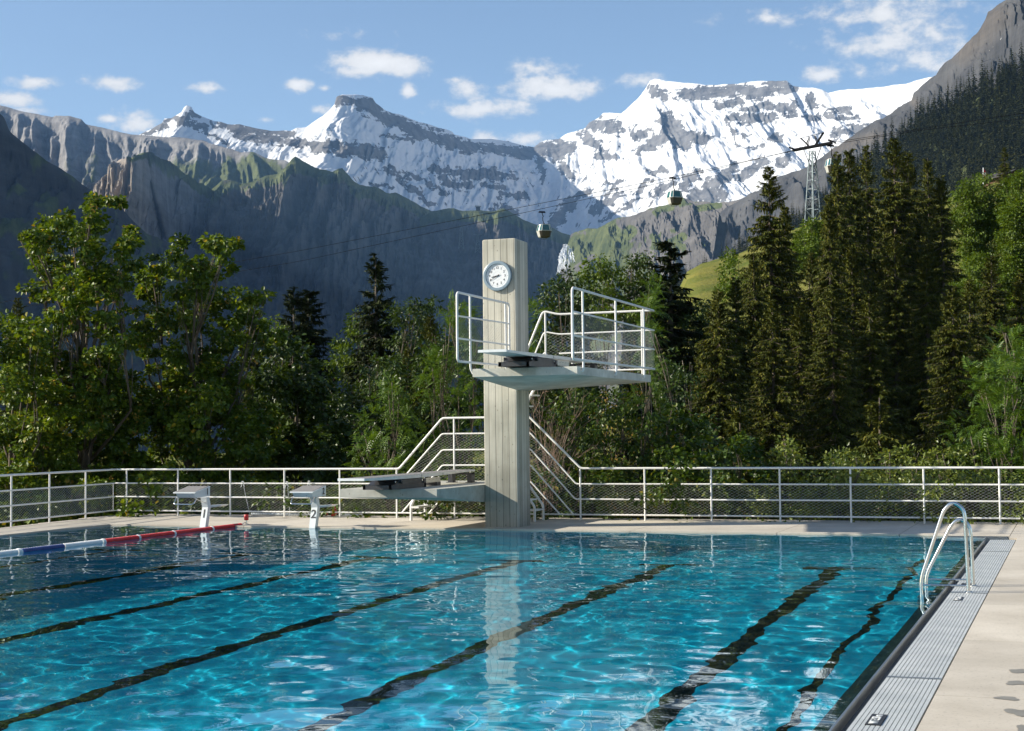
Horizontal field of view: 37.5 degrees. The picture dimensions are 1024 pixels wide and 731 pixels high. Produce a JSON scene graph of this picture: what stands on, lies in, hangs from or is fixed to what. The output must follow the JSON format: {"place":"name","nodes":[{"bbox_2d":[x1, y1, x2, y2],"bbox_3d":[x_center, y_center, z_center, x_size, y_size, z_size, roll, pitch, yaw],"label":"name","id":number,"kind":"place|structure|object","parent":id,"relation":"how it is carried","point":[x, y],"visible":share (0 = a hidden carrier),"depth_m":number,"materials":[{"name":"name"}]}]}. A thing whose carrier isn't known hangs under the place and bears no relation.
{"place":"outdoors","nodes":[
{"label":"outdoors","id":0,"kind":"place"},
{"bbox_2d":[0,105,288,189],"bbox_3d":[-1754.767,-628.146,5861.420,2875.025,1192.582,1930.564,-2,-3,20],"label":"grey ridge","id":1,"kind":"structure","parent":0,"point":[81,151],"depth_m":5951.72,"materials":[{"name":"stone"}]},
{"bbox_2d":[86,152,212,247],"bbox_3d":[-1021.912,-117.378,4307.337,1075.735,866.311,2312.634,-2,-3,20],"label":"rock peak","id":2,"kind":"object","parent":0,"point":[166,199],"visible":0.18,"depth_m":3953.23,"materials":[{"name":"stone"}]},
{"bbox_2d":[0,114,335,452],"bbox_3d":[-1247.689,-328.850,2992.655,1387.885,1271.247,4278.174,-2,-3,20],"label":"dark slope","id":3,"kind":"structure","parent":0,"point":[33,184],"depth_m":3067.28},
{"bbox_2d":[192,157,442,422],"bbox_3d":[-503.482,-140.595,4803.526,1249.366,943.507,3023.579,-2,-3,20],"label":"cliff shoulder","id":4,"kind":"object","parent":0,"point":[296,204],"visible":0.32,"depth_m":4370.48},
{"bbox_2d":[412,208,570,448],"bbox_3d":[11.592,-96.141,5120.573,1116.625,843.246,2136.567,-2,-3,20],"label":"valley step","id":5,"kind":"object","parent":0,"point":[445,266],"visible":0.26,"depth_m":4855.59,"materials":[{"name":"stone"}]},
{"bbox_2d":[0,526,983,730],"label":"pool water","id":6,"kind":"structure","parent":0,"point":[278,629],"depth_m":14.92,"materials":[{"name":"liquid"}]},
{"bbox_2d":[0,523,243,554],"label":"lane rope","id":7,"kind":"object","parent":6,"relation":"on","point":[30,549],"visible":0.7,"depth_m":27.70,"materials":[{"name":"multicoloured plastic"}]},
{"bbox_2d":[0,0,1004,146],"label":"sky","id":8,"kind":"structure","parent":0,"point":[522,72],"materials":[{"name":"blue"}]},
{"bbox_2d":[0,513,1023,730],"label":"pool deck","id":9,"kind":"structure","parent":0,"point":[979,675],"depth_m":27.35,"materials":[{"name":"concrete"}]},
{"bbox_2d":[0,469,115,526],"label":"railing","id":10,"kind":"object","parent":9,"relation":"on","point":[43,502],"visible":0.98,"depth_m":33.93,"materials":[{"name":"metal"}]},
{"bbox_2d":[340,238,650,526],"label":"diving tower","id":11,"kind":"structure","parent":9,"relation":"on","point":[502,491],"depth_m":30.34,"materials":[{"name":"concrete"}]},
{"bbox_2d":[338,469,474,489],"bbox_3d":[-1.985,2.239,29.558,0.660,0.273,5.320,-2,-3,20],"label":"springboard","id":12,"kind":"object","parent":11,"relation":"on","point":[397,481],"visible":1,"depth_m":28.87,"materials":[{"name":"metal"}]},
{"bbox_2d":[456,291,510,373],"bbox_3d":[-0.508,-0.560,28.788,0.081,1.507,2.745,-2,-3,20],"label":"platform railing","id":13,"kind":"object","parent":11,"relation":"attached to","point":[470,362],"visible":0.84,"depth_m":28.36,"materials":[{"name":"metal"}]},
{"bbox_2d":[478,349,596,368],"bbox_3d":[0.558,-0.065,28.701,0.660,0.273,5.320,-2,-3,20],"label":"springboard","id":14,"kind":"object","parent":11,"relation":"on","point":[516,359],"visible":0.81,"depth_m":27.58,"materials":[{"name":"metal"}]},
{"bbox_2d":[528,310,651,373],"bbox_3d":[1.476,-0.343,32.706,3.241,1.752,0.045,-2,-3,20],"label":"platform railing","id":15,"kind":"object","parent":11,"relation":"attached to","point":[558,334],"visible":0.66,"depth_m":32.59,"materials":[{"name":"metal"}]},
{"bbox_2d":[571,287,654,378],"bbox_3d":[2.046,-0.557,29.634,0.072,1.522,5.612,-2,-3,20],"label":"platform railing","id":16,"kind":"object","parent":11,"relation":"attached to","point":[583,360],"visible":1,"depth_m":29.14,"materials":[{"name":"metal"}]},
{"bbox_2d":[115,416,1023,523],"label":"railing","id":17,"kind":"object","parent":9,"relation":"on","point":[711,515],"visible":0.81,"depth_m":32.34,"materials":[{"name":"metal"}]},
{"bbox_2d":[648,459,769,521],"bbox_3d":[4.194,4.289,33.278,2.603,4.482,5.338,0,-3,-6],"label":"shrub","id":18,"kind":"object","parent":9,"relation":"on","point":[722,479],"visible":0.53,"depth_m":32.41,"materials":[{"name":"green plant"}]},
{"bbox_2d":[140,77,931,234],"bbox_3d":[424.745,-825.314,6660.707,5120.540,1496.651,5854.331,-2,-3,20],"label":"snow mountain","id":19,"kind":"structure","parent":0,"point":[657,129],"depth_m":7110.79,"materials":[{"name":"snow"}]},
{"bbox_2d":[49,182,1023,485],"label":"meadow hill","id":20,"kind":"structure","parent":0,"point":[701,280],"depth_m":177.78,"materials":[{"name":"green plant"}]},
{"bbox_2d":[789,216,825,298],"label":"broadleaf tree","id":21,"kind":"object","parent":20,"relation":"on","point":[807,242],"visible":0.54,"depth_m":139.12,"materials":[{"name":"green plant"}]},
{"bbox_2d":[70,313,1020,520],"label":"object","id":22,"kind":"structure","parent":0,"point":[167,492],"depth_m":119.72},
{"bbox_2d":[0,457,74,527],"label":"shrub","id":23,"kind":"object","parent":22,"relation":"on","point":[18,484],"visible":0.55,"depth_m":36.37,"materials":[{"name":"green plant"}]},
{"bbox_2d":[0,308,82,522],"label":"maple tree","id":24,"kind":"object","parent":22,"relation":"on","point":[20,331],"visible":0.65,"depth_m":37.83,"materials":[{"name":"green plant"}]},
{"bbox_2d":[13,462,115,520],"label":"shrub","id":25,"kind":"object","parent":22,"relation":"on","point":[69,479],"visible":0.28,"depth_m":38.02,"materials":[{"name":"green plant"}]},
{"bbox_2d":[0,191,155,512],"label":"maple tree","id":26,"kind":"object","parent":22,"relation":"on","point":[89,384],"visible":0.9,"depth_m":38.89,"materials":[{"name":"green plant"}]},
{"bbox_2d":[88,456,201,516],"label":"shrub","id":27,"kind":"object","parent":22,"relation":"on","point":[148,476],"visible":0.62,"depth_m":37.52,"materials":[{"name":"green plant"}]},
{"bbox_2d":[148,478,260,514],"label":"shrub","id":28,"kind":"object","parent":22,"relation":"on","point":[222,508],"visible":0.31,"depth_m":37.06,"materials":[{"name":"green plant"}]},
{"bbox_2d":[119,232,293,509],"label":"maple tree","id":29,"kind":"object","parent":22,"relation":"on","point":[183,416],"visible":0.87,"depth_m":40.98,"materials":[{"name":"green plant"}]},
{"bbox_2d":[216,474,327,514],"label":"shrub","id":30,"kind":"object","parent":22,"relation":"on","point":[258,501],"visible":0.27,"depth_m":36.59,"materials":[{"name":"green plant"}]},
{"bbox_2d":[238,286,333,514],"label":"spruce tree","id":31,"kind":"object","parent":22,"relation":"on","point":[290,303],"visible":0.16,"depth_m":59.84,"materials":[{"name":"green plant"}]},
{"bbox_2d":[237,327,357,506],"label":"broadleaf tree","id":32,"kind":"object","parent":22,"relation":"on","point":[313,431],"visible":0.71,"depth_m":44.02,"materials":[{"name":"green plant"}]},
{"bbox_2d":[268,289,360,510],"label":"spruce tree","id":33,"kind":"object","parent":22,"relation":"on","point":[316,339],"visible":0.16,"depth_m":60.71,"materials":[{"name":"green plant"}]},
{"bbox_2d":[285,479,393,517],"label":"shrub","id":34,"kind":"object","parent":22,"relation":"on","point":[346,501],"visible":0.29,"depth_m":35.48,"materials":[{"name":"green plant"}]},
{"bbox_2d":[320,307,372,416],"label":"broadleaf tree","id":35,"kind":"object","parent":22,"relation":"on","point":[343,346],"visible":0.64,"depth_m":59.14,"materials":[{"name":"green plant"}]},
{"bbox_2d":[328,253,409,515],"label":"spruce tree","id":36,"kind":"object","parent":22,"relation":"on","point":[378,335],"visible":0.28,"depth_m":56.68,"materials":[{"name":"green plant"}]},
{"bbox_2d":[336,370,427,515],"bbox_3d":[-3.038,3.404,35.638,2.193,6.612,3.896,0,-3,-3],"label":"ash bush","id":37,"kind":"object","parent":22,"relation":"on","point":[373,434],"visible":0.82,"depth_m":35.45,"materials":[{"name":"green plant"}]},
{"bbox_2d":[335,352,432,507],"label":"broadleaf tree","id":38,"kind":"object","parent":22,"relation":"on","point":[373,388],"visible":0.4,"depth_m":46.57,"materials":[{"name":"green plant"}]},
{"bbox_2d":[341,458,453,520],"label":"shrub","id":39,"kind":"object","parent":22,"relation":"on","point":[392,509],"visible":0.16,"depth_m":35.34,"materials":[{"name":"green plant"}]},
{"bbox_2d":[360,294,447,409],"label":"broadleaf tree","id":40,"kind":"object","parent":22,"relation":"on","point":[400,343],"visible":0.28,"depth_m":54.31,"materials":[{"name":"green plant"}]},
{"bbox_2d":[393,320,484,512],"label":"broadleaf tree","id":41,"kind":"object","parent":22,"relation":"on","point":[454,404],"visible":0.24,"depth_m":45.68,"materials":[{"name":"green plant"}]},
{"bbox_2d":[404,458,484,518],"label":"shrub","id":42,"kind":"object","parent":22,"relation":"on","point":[447,506],"visible":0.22,"depth_m":34.41,"materials":[{"name":"green plant"}]},
{"bbox_2d":[403,289,554,516],"bbox_3d":[-0.944,2.365,35.378,3.094,8.625,5.367,1,-3,-30],"label":"ash bush","id":43,"kind":"object","parent":22,"relation":"on","point":[431,396],"visible":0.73,"depth_m":35.14,"materials":[{"name":"green plant"}]},
{"bbox_2d":[529,342,607,508],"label":"broadleaf tree","id":44,"kind":"object","parent":22,"relation":"on","point":[542,400],"visible":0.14,"depth_m":46.30,"materials":[{"name":"green plant"}]},
{"bbox_2d":[528,263,612,510],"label":"broadleaf tree","id":45,"kind":"object","parent":22,"relation":"on","point":[564,287],"visible":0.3,"depth_m":55.65,"materials":[{"name":"green plant"}]},
{"bbox_2d":[529,343,619,517],"bbox_3d":[0.882,1.286,33.675,2.950,4.331,4.745,-2,-3,20],"label":"bare shrub","id":46,"kind":"object","parent":22,"relation":"on","point":[546,493],"visible":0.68,"depth_m":34.10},
{"bbox_2d":[534,387,617,508],"bbox_3d":[1.507,3.554,35.389,2.055,6.198,4.517,-1,-3,4],"label":"shrub","id":47,"kind":"object","parent":22,"relation":"on","point":[595,438],"visible":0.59,"depth_m":35.01,"materials":[{"name":"green plant"}]},
{"bbox_2d":[530,456,639,518],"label":"shrub","id":48,"kind":"object","parent":22,"relation":"on","point":[614,478],"visible":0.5,"depth_m":33.73,"materials":[{"name":"green plant"}]},
{"bbox_2d":[574,253,650,453],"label":"broadleaf tree","id":49,"kind":"object","parent":22,"relation":"on","point":[604,271],"visible":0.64,"depth_m":59.61,"materials":[{"name":"green plant"}]},
{"bbox_2d":[586,385,670,508],"bbox_3d":[2.708,3.551,35.311,1.938,6.170,5.838,-1,-3,3],"label":"shrub","id":50,"kind":"object","parent":22,"relation":"on","point":[618,408],"visible":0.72,"depth_m":34.62,"materials":[{"name":"green plant"}]},
{"bbox_2d":[613,250,661,517],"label":"broadleaf tree","id":51,"kind":"object","parent":22,"relation":"on","point":[633,278],"visible":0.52,"depth_m":61.27,"materials":[{"name":"green plant"}]},
{"bbox_2d":[589,469,698,520],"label":"shrub","id":52,"kind":"object","parent":22,"relation":"on","point":[655,504],"visible":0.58,"depth_m":33.00,"materials":[{"name":"green plant"}]},
{"bbox_2d":[605,240,716,516],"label":"spruce tree","id":53,"kind":"object","parent":22,"relation":"on","point":[677,306],"visible":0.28,"depth_m":59.55,"materials":[{"name":"green plant"}]},
{"bbox_2d":[624,346,722,511],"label":"broadleaf tree","id":54,"kind":"object","parent":22,"relation":"on","point":[680,375],"visible":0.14,"depth_m":47.20,"materials":[{"name":"green plant"}]},
{"bbox_2d":[637,400,730,507],"bbox_3d":[3.885,3.662,34.050,2.031,5.810,6.475,-1,-3,1],"label":"shrub","id":55,"kind":"object","parent":22,"relation":"on","point":[689,452],"visible":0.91,"depth_m":34.48,"materials":[{"name":"green plant"}]},
{"bbox_2d":[680,288,773,519],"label":"spruce tree","id":56,"kind":"object","parent":22,"relation":"on","point":[717,363],"visible":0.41,"depth_m":51.64,"materials":[{"name":"green plant"}]},
{"bbox_2d":[711,246,749,321],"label":"broadleaf tree","id":57,"kind":"object","parent":22,"relation":"on","point":[731,260],"visible":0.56,"depth_m":77.05,"materials":[{"name":"green plant"}]},
{"bbox_2d":[695,400,782,519],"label":"spruce tree","id":58,"kind":"object","parent":22,"relation":"on","point":[737,418],"visible":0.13,"depth_m":43.86,"materials":[{"name":"green plant"}]},
{"bbox_2d":[701,430,780,511],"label":"shrub","id":59,"kind":"object","parent":22,"relation":"on","point":[740,443],"visible":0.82,"depth_m":33.65,"materials":[{"name":"green plant"}]},
{"bbox_2d":[724,277,763,460],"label":"spruce tree","id":60,"kind":"object","parent":22,"relation":"on","point":[741,332],"visible":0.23,"depth_m":59.76,"materials":[{"name":"green plant"}]},
{"bbox_2d":[739,256,794,457],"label":"spruce tree","id":61,"kind":"object","parent":22,"relation":"on","point":[753,322],"visible":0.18,"depth_m":65.70,"materials":[{"name":"green plant"}]},
{"bbox_2d":[738,165,817,432],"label":"spruce tree","id":62,"kind":"object","parent":22,"relation":"on","point":[770,240],"visible":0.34,"depth_m":71.51,"materials":[{"name":"green plant"}]},
{"bbox_2d":[741,299,823,519],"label":"spruce tree","id":63,"kind":"object","parent":22,"relation":"on","point":[772,379],"visible":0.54,"depth_m":53.59,"materials":[{"name":"green plant"}]},
{"bbox_2d":[765,433,819,518],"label":"willow bush","id":64,"kind":"object","parent":22,"relation":"on","point":[783,452],"visible":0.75,"depth_m":33.51,"materials":[{"name":"green plant"}]},
{"bbox_2d":[771,302,832,519],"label":"spruce tree","id":65,"kind":"object","parent":22,"relation":"on","point":[802,352],"visible":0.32,"depth_m":57.76,"materials":[{"name":"green plant"}]},
{"bbox_2d":[798,252,824,408],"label":"spruce tree","id":66,"kind":"object","parent":22,"relation":"on","point":[808,292],"visible":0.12,"depth_m":75.74,"materials":[{"name":"green plant"}]},
{"bbox_2d":[788,458,882,520],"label":"shrub","id":67,"kind":"object","parent":22,"relation":"on","point":[841,493],"visible":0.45,"depth_m":31.79,"materials":[{"name":"green plant"}]},
{"bbox_2d":[808,194,868,494],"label":"spruce tree","id":68,"kind":"object","parent":22,"relation":"on","point":[829,278],"visible":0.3,"depth_m":69.72,"materials":[{"name":"green plant"}]},
{"bbox_2d":[793,286,885,519],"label":"spruce tree","id":69,"kind":"object","parent":22,"relation":"on","point":[837,426],"visible":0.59,"depth_m":54.58,"materials":[{"name":"green plant"}]},
{"bbox_2d":[808,152,885,431],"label":"spruce tree","id":70,"kind":"object","parent":22,"relation":"on","point":[842,218],"visible":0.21,"depth_m":85.56,"materials":[{"name":"green plant"}]},
{"bbox_2d":[807,442,895,515],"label":"willow bush","id":71,"kind":"object","parent":22,"relation":"on","point":[852,456],"visible":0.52,"depth_m":33.51,"materials":[{"name":"green plant"}]},
{"bbox_2d":[839,243,876,428],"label":"spruce tree","id":72,"kind":"object","parent":22,"relation":"on","point":[853,297],"visible":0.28,"depth_m":77.71,"materials":[{"name":"green plant"}]},
{"bbox_2d":[834,148,893,403],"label":"spruce tree","id":73,"kind":"object","parent":22,"relation":"on","point":[853,191],"visible":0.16,"depth_m":87.47,"materials":[{"name":"green plant"}]},
{"bbox_2d":[842,293,925,518],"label":"spruce tree","id":74,"kind":"object","parent":22,"relation":"on","point":[870,341],"visible":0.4,"depth_m":59.63,"materials":[{"name":"green plant"}]},
{"bbox_2d":[846,389,923,520],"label":"spruce tree","id":75,"kind":"object","parent":22,"relation":"on","point":[884,438],"visible":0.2,"depth_m":41.84,"materials":[{"name":"green plant"}]},
{"bbox_2d":[856,144,914,439],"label":"spruce tree","id":76,"kind":"object","parent":22,"relation":"on","point":[867,194],"visible":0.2,"depth_m":89.50,"materials":[{"name":"green plant"}]},
{"bbox_2d":[854,238,932,464],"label":"spruce tree","id":77,"kind":"object","parent":22,"relation":"on","point":[894,308],"visible":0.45,"depth_m":73.48,"materials":[{"name":"green plant"}]},
{"bbox_2d":[843,456,947,523],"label":"shrub","id":78,"kind":"object","parent":22,"relation":"on","point":[882,493],"visible":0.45,"depth_m":31.34,"materials":[{"name":"green plant"}]},
{"bbox_2d":[857,443,946,516],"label":"willow bush","id":79,"kind":"object","parent":22,"relation":"on","point":[884,459],"visible":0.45,"depth_m":33.79,"materials":[{"name":"green plant"}]},
{"bbox_2d":[872,137,935,438],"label":"spruce tree","id":80,"kind":"object","parent":22,"relation":"on","point":[899,199],"visible":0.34,"depth_m":91.38,"materials":[{"name":"green plant"}]},
{"bbox_2d":[888,151,936,382],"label":"spruce tree","id":81,"kind":"object","parent":22,"relation":"on","point":[909,177],"visible":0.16,"depth_m":93.45,"materials":[{"name":"green plant"}]},
{"bbox_2d":[893,252,951,515],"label":"spruce tree","id":82,"kind":"object","parent":22,"relation":"on","point":[929,324],"visible":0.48,"depth_m":71.66,"materials":[{"name":"green plant"}]},
{"bbox_2d":[910,175,974,446],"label":"spruce tree","id":83,"kind":"object","parent":22,"relation":"on","point":[944,250],"visible":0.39,"depth_m":89.59,"materials":[{"name":"green plant"}]},
{"bbox_2d":[906,286,1016,521],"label":"spruce tree","id":84,"kind":"object","parent":22,"relation":"on","point":[953,354],"visible":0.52,"depth_m":55.60,"materials":[{"name":"green plant"}]},
{"bbox_2d":[926,279,1023,520],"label":"spruce tree","id":85,"kind":"object","parent":22,"relation":"on","point":[976,330],"visible":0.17,"depth_m":61.68,"materials":[{"name":"green plant"}]},
{"bbox_2d":[944,172,1010,315],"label":"broadleaf tree","id":86,"kind":"object","parent":22,"relation":"on","point":[976,221],"visible":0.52,"depth_m":111.11,"materials":[{"name":"green plant"}]},
{"bbox_2d":[935,319,1023,519],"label":"ash bush","id":87,"kind":"object","parent":22,"relation":"on","point":[998,442],"visible":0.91,"depth_m":33.91,"materials":[{"name":"green plant"}]},
{"bbox_2d":[973,256,1021,478],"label":"spruce tree","id":88,"kind":"object","parent":22,"relation":"on","point":[993,308],"visible":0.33,"depth_m":79.60,"materials":[{"name":"green plant"}]},
{"bbox_2d":[985,168,1023,318],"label":"broadleaf tree","id":89,"kind":"object","parent":22,"relation":"on","point":[1011,213],"visible":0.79,"depth_m":107.88,"materials":[{"name":"green plant"}]},
{"bbox_2d":[989,270,1023,517],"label":"spruce tree","id":90,"kind":"object","parent":22,"relation":"on","point":[1018,310],"visible":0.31,"depth_m":69.73,"materials":[{"name":"green plant"}]},
{"bbox_2d":[621,270,673,495],"bbox_3d":[3.182,2.179,34.966,1.264,8.872,6.044,-1,-3,6],"label":"ash bush","id":91,"kind":"object","parent":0,"point":[654,296],"visible":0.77,"depth_m":35.43,"materials":[{"name":"green plant"}]},
{"bbox_2d":[560,191,755,419],"bbox_3d":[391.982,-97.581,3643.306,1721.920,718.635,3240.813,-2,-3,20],"label":"green shoulder","id":92,"kind":"object","parent":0,"point":[688,225],"visible":0.17,"depth_m":3961.28},
{"bbox_2d":[618,78,1023,402],"bbox_3d":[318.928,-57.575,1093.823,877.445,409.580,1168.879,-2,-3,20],"label":"wooded hillside","id":93,"kind":"structure","parent":0,"point":[981,143],"depth_m":1162.09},
{"bbox_2d":[644,40,1023,312],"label":"spruce wood","id":94,"kind":"object","parent":93,"relation":"on","point":[1005,88],"visible":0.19,"depth_m":1147.84,"materials":[{"name":"plant"}]},
{"bbox_2d":[713,0,1023,259],"bbox_3d":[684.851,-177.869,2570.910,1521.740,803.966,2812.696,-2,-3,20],"label":"rock mountain","id":95,"kind":"structure","parent":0,"point":[998,34],"depth_m":2648.58,"materials":[{"name":"stone"}]},
{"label":"deck bed","id":96,"kind":"structure","parent":0,"visible":0},
{"bbox_2d":[720,479,832,521],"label":"shrub","id":97,"kind":"object","parent":96,"relation":"on","point":[772,508],"visible":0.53,"depth_m":32.25,"materials":[{"name":"green plant"}]},
{"bbox_2d":[841,542,987,730],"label":"overflow channel","id":98,"kind":"object","parent":96,"relation":"on","point":[860,708],"visible":0.11,"depth_m":12.79,"materials":[{"name":"metal"}]},
{"bbox_2d":[846,677,941,730],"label":"drain grate","id":99,"kind":"object","parent":98,"relation":"on","point":[903,703],"visible":0.85,"depth_m":10.36,"materials":[{"name":"plastic"}]},
{"bbox_2d":[887,592,986,679],"bbox_3d":[4.135,2.513,14.346,0.408,0.063,6.204,-2,-3,20],"label":"drain grate","id":100,"kind":"object","parent":98,"relation":"on","point":[932,650],"visible":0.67,"depth_m":13.49,"materials":[{"name":"plastic"}]},
{"bbox_2d":[919,501,976,594],"bbox_3d":[5.112,2.852,17.701,0.620,2.545,0.838,-2,-3,20],"label":"pool ladder","id":101,"kind":"object","parent":98,"relation":"attached to","point":[966,524],"visible":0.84,"depth_m":17.43,"materials":[{"name":"metal"}]},
{"bbox_2d":[951,551,1009,594],"bbox_3d":[6.293,2.747,20.121,0.408,0.063,6.104,-2,-3,20],"label":"drain grate","id":102,"kind":"object","parent":98,"relation":"on","point":[988,565],"visible":0.68,"depth_m":19.95,"materials":[{"name":"plastic"}]},
{"bbox_2d":[903,460,1016,523],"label":"shrub","id":103,"kind":"object","parent":96,"relation":"on","point":[955,490],"visible":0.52,"depth_m":30.79,"materials":[{"name":"green plant"}]},
{"bbox_2d":[968,465,1023,523],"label":"shrub","id":104,"kind":"object","parent":96,"relation":"on","point":[1018,497],"visible":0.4,"depth_m":30.59,"materials":[{"name":"green plant"}]},
{"label":"terrace ground","id":105,"kind":"structure","parent":0,"visible":0},
{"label":"pool wall","id":106,"kind":"structure","parent":105,"relation":"on","visible":0},
{"bbox_2d":[828,537,986,730],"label":"overflow lip","id":107,"kind":"object","parent":106,"relation":"on","point":[844,718],"visible":0.67,"depth_m":12.47,"materials":[{"name":"tile"}]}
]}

